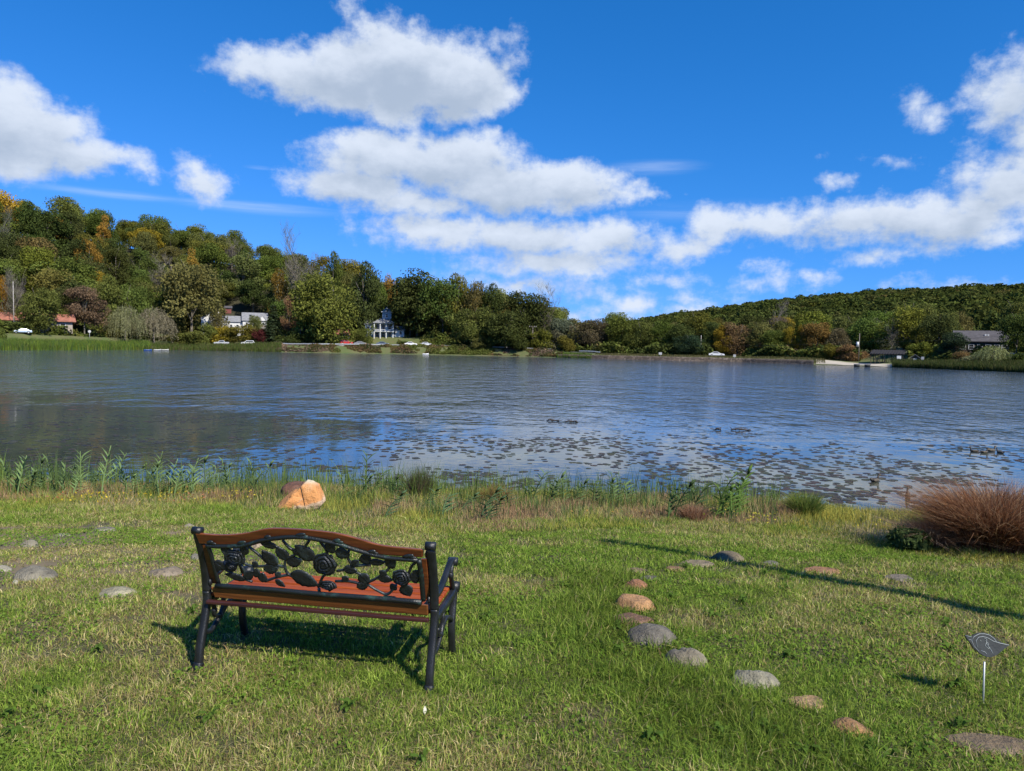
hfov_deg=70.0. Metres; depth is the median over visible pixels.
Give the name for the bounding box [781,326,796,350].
broadleaf tree
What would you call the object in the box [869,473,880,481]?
duck
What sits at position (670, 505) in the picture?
reed
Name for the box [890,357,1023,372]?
reeds
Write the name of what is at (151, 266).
broadleaf tree
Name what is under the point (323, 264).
broadleaf tree
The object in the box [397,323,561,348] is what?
undergrowth
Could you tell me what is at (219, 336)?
shrub
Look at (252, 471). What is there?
reed
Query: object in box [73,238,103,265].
broadleaf tree
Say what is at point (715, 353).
parked car
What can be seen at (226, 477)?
reed
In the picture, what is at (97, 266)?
broadleaf tree
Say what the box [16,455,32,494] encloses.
reed
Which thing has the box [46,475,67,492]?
reed
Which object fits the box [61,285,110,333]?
broadleaf tree
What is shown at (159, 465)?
reed
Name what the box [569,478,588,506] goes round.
reed
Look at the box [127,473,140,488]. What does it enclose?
reed
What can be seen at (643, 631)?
stone
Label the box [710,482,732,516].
reed
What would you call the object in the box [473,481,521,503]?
grass tuft
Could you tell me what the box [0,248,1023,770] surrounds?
ground
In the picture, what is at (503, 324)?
broadleaf tree
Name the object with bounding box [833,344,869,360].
shrub
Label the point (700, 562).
stone
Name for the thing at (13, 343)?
reeds
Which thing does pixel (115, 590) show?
stone
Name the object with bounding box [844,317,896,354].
broadleaf tree
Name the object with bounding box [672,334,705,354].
broadleaf tree
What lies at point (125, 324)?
willow tree
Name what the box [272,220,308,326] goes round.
bare tree
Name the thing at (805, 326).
broadleaf tree
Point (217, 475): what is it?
reed
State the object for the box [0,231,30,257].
broadleaf tree
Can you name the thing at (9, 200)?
broadleaf tree
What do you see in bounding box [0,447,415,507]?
sedge
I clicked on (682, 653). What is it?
stone
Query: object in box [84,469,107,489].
reed
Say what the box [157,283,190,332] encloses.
broadleaf tree
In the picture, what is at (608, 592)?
lawn grass
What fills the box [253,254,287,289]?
broadleaf tree
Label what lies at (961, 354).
shrub
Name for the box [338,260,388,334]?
broadleaf tree
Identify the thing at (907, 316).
broadleaf tree
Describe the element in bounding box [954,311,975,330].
broadleaf tree
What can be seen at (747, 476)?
reed
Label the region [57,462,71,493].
reed
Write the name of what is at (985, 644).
garden plaque
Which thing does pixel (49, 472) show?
reed
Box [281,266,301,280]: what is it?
broadleaf tree
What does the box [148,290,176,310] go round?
broadleaf tree
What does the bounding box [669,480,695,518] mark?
reed
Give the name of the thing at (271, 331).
spruce tree
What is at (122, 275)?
broadleaf tree
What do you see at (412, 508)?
rough grass
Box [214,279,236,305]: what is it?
broadleaf tree
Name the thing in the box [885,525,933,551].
leafy bush
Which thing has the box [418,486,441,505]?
reed
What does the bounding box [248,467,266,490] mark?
reed
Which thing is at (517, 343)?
shrub
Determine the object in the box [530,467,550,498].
reed
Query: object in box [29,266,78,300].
broadleaf tree
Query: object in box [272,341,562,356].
bank weeds
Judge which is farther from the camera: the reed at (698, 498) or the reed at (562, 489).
the reed at (562, 489)
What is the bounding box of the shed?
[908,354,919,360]
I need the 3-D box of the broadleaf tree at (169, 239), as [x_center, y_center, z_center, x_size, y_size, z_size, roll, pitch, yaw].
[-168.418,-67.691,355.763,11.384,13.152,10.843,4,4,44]
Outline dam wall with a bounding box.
[558,354,813,363]
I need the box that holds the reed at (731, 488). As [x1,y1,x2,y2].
[721,484,742,513]
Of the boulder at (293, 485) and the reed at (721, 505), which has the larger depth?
the boulder at (293, 485)
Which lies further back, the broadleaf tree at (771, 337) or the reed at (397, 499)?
the broadleaf tree at (771, 337)
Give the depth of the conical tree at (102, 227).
325.92 m
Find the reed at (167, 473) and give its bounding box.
[151,470,171,496]
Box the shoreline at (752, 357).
[595,352,824,362]
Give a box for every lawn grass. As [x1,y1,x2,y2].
[0,498,1023,589]
[0,568,1023,689]
[0,651,1023,770]
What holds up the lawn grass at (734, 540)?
on the ground at (238, 306)
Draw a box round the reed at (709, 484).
[684,481,715,505]
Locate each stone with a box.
[0,565,12,571]
[12,565,57,581]
[20,539,38,546]
[94,527,115,530]
[98,586,136,597]
[147,566,183,576]
[190,553,198,559]
[252,543,264,548]
[612,593,655,613]
[614,612,655,626]
[624,579,647,589]
[625,623,676,648]
[626,567,650,574]
[641,575,656,580]
[664,647,706,670]
[666,566,684,571]
[680,560,714,566]
[711,551,744,561]
[730,670,780,690]
[761,560,777,565]
[783,695,826,709]
[804,566,839,573]
[830,717,876,738]
[884,574,912,581]
[944,732,1023,759]
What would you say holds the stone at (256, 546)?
on the ground at (238, 306)
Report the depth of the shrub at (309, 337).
265.44 m
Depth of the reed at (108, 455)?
11.59 m
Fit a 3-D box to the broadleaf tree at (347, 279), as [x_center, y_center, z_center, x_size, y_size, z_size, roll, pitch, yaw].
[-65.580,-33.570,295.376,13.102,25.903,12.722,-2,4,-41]
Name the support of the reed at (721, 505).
on the ground at (238, 306)
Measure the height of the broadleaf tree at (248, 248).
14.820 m
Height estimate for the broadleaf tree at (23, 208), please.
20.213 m
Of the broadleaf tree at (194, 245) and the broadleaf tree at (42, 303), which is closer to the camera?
the broadleaf tree at (42, 303)
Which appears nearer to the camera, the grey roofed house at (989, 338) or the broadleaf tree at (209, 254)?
the grey roofed house at (989, 338)
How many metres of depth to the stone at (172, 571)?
5.64 m
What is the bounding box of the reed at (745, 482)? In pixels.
[719,479,752,511]
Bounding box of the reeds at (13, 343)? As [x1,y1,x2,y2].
[0,336,151,349]
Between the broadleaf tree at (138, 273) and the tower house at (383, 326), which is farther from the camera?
the broadleaf tree at (138, 273)
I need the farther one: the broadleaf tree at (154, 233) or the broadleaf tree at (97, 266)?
the broadleaf tree at (154, 233)
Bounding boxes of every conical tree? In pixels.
[95,214,111,242]
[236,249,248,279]
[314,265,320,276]
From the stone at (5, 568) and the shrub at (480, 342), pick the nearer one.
the stone at (5, 568)
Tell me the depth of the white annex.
282.83 m
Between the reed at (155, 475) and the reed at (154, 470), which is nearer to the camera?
the reed at (154, 470)
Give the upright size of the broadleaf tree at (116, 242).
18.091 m
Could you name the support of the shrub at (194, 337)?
on the ground at (238, 306)
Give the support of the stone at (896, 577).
on the ground at (238, 306)
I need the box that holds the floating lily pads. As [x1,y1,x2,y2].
[0,381,1023,492]
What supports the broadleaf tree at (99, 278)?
on the ground at (238, 306)
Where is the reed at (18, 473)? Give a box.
[11,462,29,487]
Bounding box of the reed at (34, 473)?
[23,470,37,492]
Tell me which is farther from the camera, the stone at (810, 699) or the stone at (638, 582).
the stone at (638, 582)
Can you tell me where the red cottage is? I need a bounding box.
[333,329,349,338]
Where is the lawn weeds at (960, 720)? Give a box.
[0,518,1023,770]
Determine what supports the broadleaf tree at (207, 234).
on the ground at (238, 306)
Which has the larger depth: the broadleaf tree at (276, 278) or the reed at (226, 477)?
the broadleaf tree at (276, 278)
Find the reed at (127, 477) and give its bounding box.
[116,475,135,492]
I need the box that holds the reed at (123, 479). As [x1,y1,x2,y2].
[117,461,131,486]
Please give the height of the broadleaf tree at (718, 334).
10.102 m
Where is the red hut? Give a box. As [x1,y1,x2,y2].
[224,306,231,313]
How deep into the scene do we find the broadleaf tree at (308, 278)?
326.39 m
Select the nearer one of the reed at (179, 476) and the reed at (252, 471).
the reed at (179, 476)
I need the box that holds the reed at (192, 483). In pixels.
[186,462,201,493]
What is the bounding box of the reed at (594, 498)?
[583,478,604,503]
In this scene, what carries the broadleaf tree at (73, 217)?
on the ground at (238, 306)
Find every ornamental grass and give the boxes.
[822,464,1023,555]
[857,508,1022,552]
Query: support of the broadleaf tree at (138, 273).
on the ground at (238, 306)
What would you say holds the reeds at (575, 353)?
on the ground at (238, 306)
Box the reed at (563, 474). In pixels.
[545,471,566,500]
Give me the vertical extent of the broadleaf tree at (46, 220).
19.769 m
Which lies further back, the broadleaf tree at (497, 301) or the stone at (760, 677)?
the broadleaf tree at (497, 301)
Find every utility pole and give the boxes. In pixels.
[13,288,13,321]
[856,333,859,361]
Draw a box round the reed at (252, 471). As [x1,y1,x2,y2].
[246,457,264,484]
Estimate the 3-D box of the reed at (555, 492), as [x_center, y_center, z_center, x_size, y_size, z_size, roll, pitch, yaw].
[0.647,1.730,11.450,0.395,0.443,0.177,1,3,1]
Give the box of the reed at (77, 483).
[66,474,87,492]
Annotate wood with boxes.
[562,283,1023,343]
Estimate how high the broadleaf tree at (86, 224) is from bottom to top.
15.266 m
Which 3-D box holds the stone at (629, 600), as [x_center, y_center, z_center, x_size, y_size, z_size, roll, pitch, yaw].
[0.834,1.558,4.999,0.316,0.229,0.236,2,3,15]
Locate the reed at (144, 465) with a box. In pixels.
[127,463,146,481]
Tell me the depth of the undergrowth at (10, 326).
228.24 m
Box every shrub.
[0,327,7,339]
[99,313,123,336]
[168,330,207,344]
[198,322,217,344]
[209,325,236,343]
[222,323,257,343]
[251,327,268,342]
[274,330,302,342]
[297,322,321,342]
[355,326,373,343]
[470,336,492,347]
[507,333,527,349]
[528,328,553,348]
[544,329,565,348]
[556,335,576,351]
[815,343,842,359]
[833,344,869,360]
[905,341,933,355]
[950,351,969,360]
[956,355,980,360]
[1004,352,1023,361]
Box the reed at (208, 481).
[197,472,219,490]
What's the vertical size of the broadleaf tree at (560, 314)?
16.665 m
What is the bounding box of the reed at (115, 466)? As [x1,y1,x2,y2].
[106,463,120,483]
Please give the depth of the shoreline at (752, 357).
213.65 m
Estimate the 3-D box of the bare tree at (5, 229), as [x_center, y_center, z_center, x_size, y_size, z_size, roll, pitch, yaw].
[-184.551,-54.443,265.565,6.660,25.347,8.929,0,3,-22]
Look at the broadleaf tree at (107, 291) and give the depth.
254.19 m
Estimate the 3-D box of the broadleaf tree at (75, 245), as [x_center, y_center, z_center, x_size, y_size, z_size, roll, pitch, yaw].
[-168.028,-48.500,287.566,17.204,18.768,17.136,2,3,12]
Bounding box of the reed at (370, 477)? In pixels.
[353,474,373,498]
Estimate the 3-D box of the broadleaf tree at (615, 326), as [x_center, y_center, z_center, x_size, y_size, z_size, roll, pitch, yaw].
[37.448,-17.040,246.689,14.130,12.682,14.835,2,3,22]
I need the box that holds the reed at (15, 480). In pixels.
[3,470,23,494]
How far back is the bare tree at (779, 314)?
244.20 m
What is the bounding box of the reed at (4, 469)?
[0,458,12,488]
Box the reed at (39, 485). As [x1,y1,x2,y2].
[23,480,46,490]
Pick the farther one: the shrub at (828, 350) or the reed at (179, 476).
the shrub at (828, 350)
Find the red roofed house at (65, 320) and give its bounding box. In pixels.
[0,312,75,333]
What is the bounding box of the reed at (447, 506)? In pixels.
[434,493,457,516]
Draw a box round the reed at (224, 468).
[217,455,235,484]
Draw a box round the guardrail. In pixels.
[283,343,532,348]
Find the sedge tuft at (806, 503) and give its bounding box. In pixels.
[773,488,842,518]
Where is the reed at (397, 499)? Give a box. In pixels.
[382,489,408,515]
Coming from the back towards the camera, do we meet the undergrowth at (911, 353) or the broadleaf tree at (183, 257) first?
the broadleaf tree at (183, 257)
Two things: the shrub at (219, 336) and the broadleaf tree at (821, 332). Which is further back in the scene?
the shrub at (219, 336)
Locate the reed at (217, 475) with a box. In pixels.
[210,464,229,488]
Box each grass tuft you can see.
[394,460,441,498]
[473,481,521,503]
[673,501,710,521]
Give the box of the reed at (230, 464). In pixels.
[221,463,236,483]
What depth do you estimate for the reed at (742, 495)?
10.38 m
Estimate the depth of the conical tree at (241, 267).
341.79 m
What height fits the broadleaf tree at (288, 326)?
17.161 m
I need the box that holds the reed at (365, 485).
[357,451,374,500]
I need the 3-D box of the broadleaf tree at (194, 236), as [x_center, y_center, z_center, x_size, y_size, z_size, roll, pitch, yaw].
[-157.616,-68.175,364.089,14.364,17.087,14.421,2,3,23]
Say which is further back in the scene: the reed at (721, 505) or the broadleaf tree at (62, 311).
the broadleaf tree at (62, 311)
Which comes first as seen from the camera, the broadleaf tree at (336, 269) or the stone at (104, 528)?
the stone at (104, 528)
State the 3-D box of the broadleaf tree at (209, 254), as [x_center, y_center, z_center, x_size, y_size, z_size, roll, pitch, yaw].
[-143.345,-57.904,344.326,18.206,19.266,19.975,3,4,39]
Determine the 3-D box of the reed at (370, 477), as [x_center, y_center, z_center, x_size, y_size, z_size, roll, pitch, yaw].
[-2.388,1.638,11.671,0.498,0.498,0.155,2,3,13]
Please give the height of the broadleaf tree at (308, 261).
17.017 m
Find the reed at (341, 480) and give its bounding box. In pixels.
[333,470,353,496]
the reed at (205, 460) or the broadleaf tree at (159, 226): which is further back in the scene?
the broadleaf tree at (159, 226)
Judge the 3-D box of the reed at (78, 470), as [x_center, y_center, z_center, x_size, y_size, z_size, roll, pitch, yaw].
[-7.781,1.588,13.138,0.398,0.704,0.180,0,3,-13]
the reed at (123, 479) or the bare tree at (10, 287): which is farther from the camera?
the bare tree at (10, 287)
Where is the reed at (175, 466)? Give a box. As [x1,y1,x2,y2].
[161,458,183,495]
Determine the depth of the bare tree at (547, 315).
261.78 m
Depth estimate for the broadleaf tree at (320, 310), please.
262.13 m
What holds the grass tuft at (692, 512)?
on the ground at (238, 306)
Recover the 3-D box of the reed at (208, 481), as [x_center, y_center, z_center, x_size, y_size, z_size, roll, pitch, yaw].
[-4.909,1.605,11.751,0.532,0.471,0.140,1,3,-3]
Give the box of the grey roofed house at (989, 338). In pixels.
[952,331,1009,352]
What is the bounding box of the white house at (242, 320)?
[200,312,267,335]
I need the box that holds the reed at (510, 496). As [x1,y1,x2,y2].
[500,488,517,504]
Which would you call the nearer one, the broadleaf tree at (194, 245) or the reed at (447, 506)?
the reed at (447, 506)
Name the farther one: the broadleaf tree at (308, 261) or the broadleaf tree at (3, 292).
the broadleaf tree at (308, 261)
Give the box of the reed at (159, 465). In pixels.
[152,450,167,482]
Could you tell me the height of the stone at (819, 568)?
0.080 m
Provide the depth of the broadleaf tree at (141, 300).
259.14 m
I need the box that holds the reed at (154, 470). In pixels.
[134,468,156,496]
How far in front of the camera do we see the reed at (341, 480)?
11.61 m
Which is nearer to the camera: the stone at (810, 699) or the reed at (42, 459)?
the stone at (810, 699)
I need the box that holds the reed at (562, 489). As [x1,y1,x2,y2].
[555,478,575,501]
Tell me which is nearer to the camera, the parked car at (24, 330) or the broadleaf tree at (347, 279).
the parked car at (24, 330)
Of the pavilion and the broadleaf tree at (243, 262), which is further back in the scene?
the broadleaf tree at (243, 262)
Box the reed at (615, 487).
[608,476,622,501]
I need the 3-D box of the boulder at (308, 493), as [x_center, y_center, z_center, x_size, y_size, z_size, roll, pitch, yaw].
[-2.970,1.568,10.203,0.708,0.508,0.458,1,3,0]
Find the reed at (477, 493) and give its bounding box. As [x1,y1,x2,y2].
[460,492,480,512]
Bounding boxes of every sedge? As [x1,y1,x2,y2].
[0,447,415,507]
[397,459,786,522]
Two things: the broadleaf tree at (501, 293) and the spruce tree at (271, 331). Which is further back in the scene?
the broadleaf tree at (501, 293)
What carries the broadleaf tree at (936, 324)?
on the ground at (238, 306)
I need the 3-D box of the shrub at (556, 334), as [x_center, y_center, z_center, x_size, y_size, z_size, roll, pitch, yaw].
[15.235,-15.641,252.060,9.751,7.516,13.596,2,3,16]
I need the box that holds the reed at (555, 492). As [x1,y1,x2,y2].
[545,483,564,501]
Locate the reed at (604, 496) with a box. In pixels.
[595,489,613,505]
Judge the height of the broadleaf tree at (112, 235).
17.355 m
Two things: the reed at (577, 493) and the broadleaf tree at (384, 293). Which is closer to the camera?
the reed at (577, 493)
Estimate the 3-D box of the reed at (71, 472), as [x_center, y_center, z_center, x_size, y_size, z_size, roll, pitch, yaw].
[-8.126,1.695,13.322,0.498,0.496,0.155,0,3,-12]
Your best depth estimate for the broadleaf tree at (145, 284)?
284.77 m
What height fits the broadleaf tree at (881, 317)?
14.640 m
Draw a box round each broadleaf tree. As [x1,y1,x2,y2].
[0,189,22,226]
[0,201,18,236]
[0,212,24,237]
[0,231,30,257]
[0,243,31,276]
[0,256,32,281]
[0,258,27,309]
[0,276,10,311]
[12,201,52,236]
[12,236,60,259]
[13,199,42,227]
[13,245,56,295]
[14,287,61,332]
[17,209,75,256]
[23,233,50,245]
[26,256,101,302]
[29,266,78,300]
[42,195,88,227]
[45,286,86,328]
[49,295,70,318]
[53,221,84,252]
[53,274,89,312]
[54,211,85,235]
[58,237,108,271]
[59,207,88,232]
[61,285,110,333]
[62,232,110,265]
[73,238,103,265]
[77,255,109,284]
[82,212,91,233]
[83,211,122,240]
[84,208,115,236]
[89,273,136,316]
[96,270,102,287]
[102,237,133,271]
[103,247,137,290]
[104,282,157,330]
[115,219,139,248]
[124,225,152,249]
[125,267,149,288]
[126,282,159,303]
[127,222,165,249]
[128,246,151,273]
[129,275,156,291]
[130,231,162,262]
[133,288,158,326]
[137,257,169,287]
[138,214,171,226]
[140,219,169,249]
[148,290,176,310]
[151,259,229,337]
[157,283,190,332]
[158,232,178,256]
[158,242,185,269]
[168,223,190,253]
[172,253,205,266]
[182,231,204,254]
[185,223,210,234]
[185,310,203,330]
[186,242,230,276]
[186,248,200,280]
[187,233,227,260]
[198,230,215,241]
[198,283,226,314]
[202,270,238,290]
[206,234,232,264]
[207,309,228,338]
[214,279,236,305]
[218,241,240,268]
[220,229,246,265]
[222,251,268,295]
[227,237,247,265]
[231,239,243,264]
[232,278,267,312]
[238,242,256,259]
[247,315,262,340]
[253,246,260,259]
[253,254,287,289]
[254,245,281,274]
[259,244,287,257]
[260,291,292,320]
[261,281,293,311]
[263,272,293,292]
[263,300,302,329]
[267,268,288,315]
[280,293,299,332]
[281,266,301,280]
[282,254,299,275]
[286,270,364,343]
[289,254,310,276]
[294,253,315,271]
[296,274,320,288]
[301,295,346,328]
[310,254,330,273]
[323,251,343,295]
[336,259,365,278]
[337,293,381,328]
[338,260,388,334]
[340,270,361,302]
[367,283,389,317]
[381,273,397,317]
[384,268,446,335]
[388,298,412,326]
[414,277,468,335]
[429,302,460,333]
[439,272,473,332]
[443,306,496,345]
[458,281,488,337]
[478,283,506,313]
[482,309,531,348]
[487,288,508,301]
[498,289,555,340]
[548,317,576,337]
[550,305,565,319]
[553,306,569,318]
[563,318,584,344]
[569,318,611,346]
[602,312,627,324]
[602,316,638,347]
[621,321,657,349]
[647,319,674,346]
[664,323,696,351]
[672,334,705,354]
[674,310,715,343]
[696,322,721,352]
[712,317,728,325]
[713,325,732,355]
[718,322,755,354]
[732,314,772,336]
[740,321,774,347]
[757,330,785,355]
[769,321,795,342]
[772,316,795,336]
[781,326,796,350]
[790,311,834,344]
[793,325,806,349]
[794,321,820,344]
[799,322,837,348]
[825,328,851,348]
[829,314,873,344]
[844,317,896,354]
[861,310,894,348]
[873,303,928,349]
[888,303,939,339]
[898,324,928,349]
[914,313,959,346]
[935,332,970,358]
[940,312,963,333]
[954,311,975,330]
[994,301,1023,340]
[995,313,1023,352]
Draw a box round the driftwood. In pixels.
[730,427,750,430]
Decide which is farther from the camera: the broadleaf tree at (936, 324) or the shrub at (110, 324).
the shrub at (110, 324)
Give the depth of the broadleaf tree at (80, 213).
332.35 m
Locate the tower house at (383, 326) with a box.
[364,307,394,338]
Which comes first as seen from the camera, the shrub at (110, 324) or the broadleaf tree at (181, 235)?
the shrub at (110, 324)
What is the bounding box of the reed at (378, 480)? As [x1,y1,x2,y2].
[362,469,390,493]
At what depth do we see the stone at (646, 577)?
5.80 m
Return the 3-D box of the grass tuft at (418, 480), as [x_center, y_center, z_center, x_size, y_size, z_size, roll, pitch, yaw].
[-1.415,1.533,11.508,0.959,0.775,0.843,0,3,-26]
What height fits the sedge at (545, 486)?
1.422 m
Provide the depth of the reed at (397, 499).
9.10 m
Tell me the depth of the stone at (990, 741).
3.28 m
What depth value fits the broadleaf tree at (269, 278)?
322.14 m
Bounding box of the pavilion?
[870,349,906,362]
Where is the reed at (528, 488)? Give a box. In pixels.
[519,478,538,501]
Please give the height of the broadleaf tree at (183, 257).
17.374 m
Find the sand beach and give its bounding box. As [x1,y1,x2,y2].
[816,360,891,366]
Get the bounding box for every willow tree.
[102,303,148,340]
[129,307,178,343]
[970,345,1013,360]
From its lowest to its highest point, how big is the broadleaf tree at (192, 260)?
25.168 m
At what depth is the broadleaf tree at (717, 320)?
278.37 m
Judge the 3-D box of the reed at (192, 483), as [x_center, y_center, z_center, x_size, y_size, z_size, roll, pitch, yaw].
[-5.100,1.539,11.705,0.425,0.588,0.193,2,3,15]
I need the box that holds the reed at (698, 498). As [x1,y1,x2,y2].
[686,484,709,509]
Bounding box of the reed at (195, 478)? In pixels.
[182,457,204,495]
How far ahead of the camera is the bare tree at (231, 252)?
354.75 m
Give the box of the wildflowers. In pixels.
[6,484,903,533]
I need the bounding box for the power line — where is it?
[892,334,1021,341]
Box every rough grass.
[0,475,390,530]
[366,483,799,537]
[777,501,1023,564]
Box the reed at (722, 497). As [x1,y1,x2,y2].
[711,466,743,511]
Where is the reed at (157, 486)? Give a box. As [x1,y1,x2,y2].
[147,460,168,494]
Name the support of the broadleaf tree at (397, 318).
on the ground at (238, 306)
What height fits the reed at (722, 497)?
0.780 m
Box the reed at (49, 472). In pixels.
[37,453,61,488]
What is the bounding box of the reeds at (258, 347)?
[145,341,281,351]
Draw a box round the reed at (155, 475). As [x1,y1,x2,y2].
[144,462,165,489]
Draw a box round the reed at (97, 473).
[91,463,107,484]
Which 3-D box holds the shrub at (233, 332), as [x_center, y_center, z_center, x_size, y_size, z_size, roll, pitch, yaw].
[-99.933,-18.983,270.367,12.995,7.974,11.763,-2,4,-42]
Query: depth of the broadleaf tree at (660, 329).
238.59 m
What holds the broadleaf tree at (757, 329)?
on the ground at (238, 306)
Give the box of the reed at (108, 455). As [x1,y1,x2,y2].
[93,444,116,496]
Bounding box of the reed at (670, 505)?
[659,487,682,516]
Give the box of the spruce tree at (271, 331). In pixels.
[261,305,283,342]
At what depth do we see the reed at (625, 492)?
11.82 m
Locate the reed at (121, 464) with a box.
[106,450,128,484]
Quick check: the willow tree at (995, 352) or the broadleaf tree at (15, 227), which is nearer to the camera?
the willow tree at (995, 352)
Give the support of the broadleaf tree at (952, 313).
on the ground at (238, 306)
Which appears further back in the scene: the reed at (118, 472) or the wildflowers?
the reed at (118, 472)
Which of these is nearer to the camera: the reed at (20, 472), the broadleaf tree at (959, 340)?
the reed at (20, 472)
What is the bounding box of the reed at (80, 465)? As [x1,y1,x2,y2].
[67,450,90,487]
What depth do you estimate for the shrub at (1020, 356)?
148.02 m
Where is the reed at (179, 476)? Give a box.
[169,464,189,496]
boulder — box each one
[277,479,325,509]
[279,481,304,496]
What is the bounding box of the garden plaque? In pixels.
[964,632,1008,702]
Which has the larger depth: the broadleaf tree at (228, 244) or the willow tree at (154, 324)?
the broadleaf tree at (228, 244)
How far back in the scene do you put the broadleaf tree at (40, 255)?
253.96 m
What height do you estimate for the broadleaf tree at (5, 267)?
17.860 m
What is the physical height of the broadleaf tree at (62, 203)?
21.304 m
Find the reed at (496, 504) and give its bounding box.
[475,495,506,518]
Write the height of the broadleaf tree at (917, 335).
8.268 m
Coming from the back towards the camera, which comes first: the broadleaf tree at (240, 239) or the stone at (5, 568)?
the broadleaf tree at (240, 239)
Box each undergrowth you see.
[0,307,199,340]
[272,326,364,344]
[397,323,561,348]
[557,340,861,361]
[907,338,1023,360]
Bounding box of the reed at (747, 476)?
[725,464,755,512]
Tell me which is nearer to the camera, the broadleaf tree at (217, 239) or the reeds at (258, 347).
the reeds at (258, 347)
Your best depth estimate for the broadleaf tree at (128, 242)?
351.59 m
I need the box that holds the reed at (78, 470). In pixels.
[68,455,87,484]
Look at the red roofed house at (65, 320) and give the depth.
221.73 m
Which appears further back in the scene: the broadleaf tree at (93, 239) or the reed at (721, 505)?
the broadleaf tree at (93, 239)
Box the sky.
[0,0,1023,322]
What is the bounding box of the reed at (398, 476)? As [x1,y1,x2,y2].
[380,474,400,493]
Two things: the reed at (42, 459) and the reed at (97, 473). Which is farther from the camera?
the reed at (97, 473)
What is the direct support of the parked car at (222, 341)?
on the road
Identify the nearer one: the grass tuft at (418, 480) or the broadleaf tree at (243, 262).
the grass tuft at (418, 480)
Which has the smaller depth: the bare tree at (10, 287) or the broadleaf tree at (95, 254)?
the bare tree at (10, 287)
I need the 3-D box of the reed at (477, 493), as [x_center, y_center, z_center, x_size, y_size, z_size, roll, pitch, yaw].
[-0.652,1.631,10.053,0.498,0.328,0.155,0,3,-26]
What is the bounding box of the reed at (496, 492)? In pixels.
[472,486,502,519]
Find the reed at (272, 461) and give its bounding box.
[253,460,273,487]
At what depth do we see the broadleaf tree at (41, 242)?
264.32 m
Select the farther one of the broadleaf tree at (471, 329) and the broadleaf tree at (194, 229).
the broadleaf tree at (194, 229)
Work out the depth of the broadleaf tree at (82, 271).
256.81 m
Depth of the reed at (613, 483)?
11.67 m
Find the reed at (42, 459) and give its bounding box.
[32,457,47,487]
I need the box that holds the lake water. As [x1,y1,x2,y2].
[0,350,1023,510]
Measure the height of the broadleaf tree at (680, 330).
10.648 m
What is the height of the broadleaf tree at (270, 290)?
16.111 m
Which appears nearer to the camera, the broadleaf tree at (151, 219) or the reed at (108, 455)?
the reed at (108, 455)
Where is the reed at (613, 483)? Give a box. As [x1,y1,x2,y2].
[605,469,624,507]
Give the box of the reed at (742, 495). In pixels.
[726,477,752,513]
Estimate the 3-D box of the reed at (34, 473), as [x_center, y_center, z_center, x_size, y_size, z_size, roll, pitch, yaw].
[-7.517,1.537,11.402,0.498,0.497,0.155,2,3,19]
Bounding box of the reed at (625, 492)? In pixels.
[617,479,636,499]
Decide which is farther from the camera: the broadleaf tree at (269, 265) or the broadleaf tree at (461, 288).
the broadleaf tree at (269, 265)
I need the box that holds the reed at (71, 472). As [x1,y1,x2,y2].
[60,466,76,481]
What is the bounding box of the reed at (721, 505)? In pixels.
[708,490,734,516]
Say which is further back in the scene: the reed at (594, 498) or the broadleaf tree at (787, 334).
the broadleaf tree at (787, 334)
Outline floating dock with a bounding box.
[854,364,870,366]
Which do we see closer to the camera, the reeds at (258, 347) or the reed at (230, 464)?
the reed at (230, 464)
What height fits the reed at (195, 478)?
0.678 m
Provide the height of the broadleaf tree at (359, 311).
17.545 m
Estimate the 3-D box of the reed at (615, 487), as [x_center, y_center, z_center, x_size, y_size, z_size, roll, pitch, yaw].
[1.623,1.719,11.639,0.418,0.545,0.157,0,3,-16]
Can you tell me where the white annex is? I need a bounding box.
[392,326,404,336]
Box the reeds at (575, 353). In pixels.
[557,351,591,357]
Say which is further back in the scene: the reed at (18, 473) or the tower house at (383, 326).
the tower house at (383, 326)
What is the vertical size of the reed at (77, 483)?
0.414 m
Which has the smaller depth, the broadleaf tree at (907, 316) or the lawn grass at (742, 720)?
the lawn grass at (742, 720)
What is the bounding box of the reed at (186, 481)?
[174,464,198,493]
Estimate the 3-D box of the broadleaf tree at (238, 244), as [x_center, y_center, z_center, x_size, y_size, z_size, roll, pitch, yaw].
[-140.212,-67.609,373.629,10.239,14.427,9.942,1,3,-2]
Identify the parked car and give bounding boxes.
[14,328,31,333]
[214,340,228,343]
[340,340,352,343]
[709,352,724,355]
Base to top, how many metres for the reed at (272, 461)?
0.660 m
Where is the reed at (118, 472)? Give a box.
[109,457,126,484]
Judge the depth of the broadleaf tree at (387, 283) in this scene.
296.28 m
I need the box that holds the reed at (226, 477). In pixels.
[221,471,233,486]
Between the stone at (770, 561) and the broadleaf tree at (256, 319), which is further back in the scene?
the broadleaf tree at (256, 319)
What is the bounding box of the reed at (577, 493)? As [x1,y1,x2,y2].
[570,486,585,500]
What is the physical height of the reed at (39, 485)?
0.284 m
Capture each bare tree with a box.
[0,203,12,240]
[0,266,26,315]
[147,251,174,292]
[224,237,243,271]
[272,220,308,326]
[300,260,324,277]
[309,251,318,270]
[398,296,424,335]
[530,280,561,341]
[763,299,794,333]
[877,316,905,349]
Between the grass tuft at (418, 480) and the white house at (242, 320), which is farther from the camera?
the white house at (242, 320)
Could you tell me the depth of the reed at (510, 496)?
10.69 m
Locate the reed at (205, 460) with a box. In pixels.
[195,454,216,495]
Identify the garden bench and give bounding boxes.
[191,526,459,693]

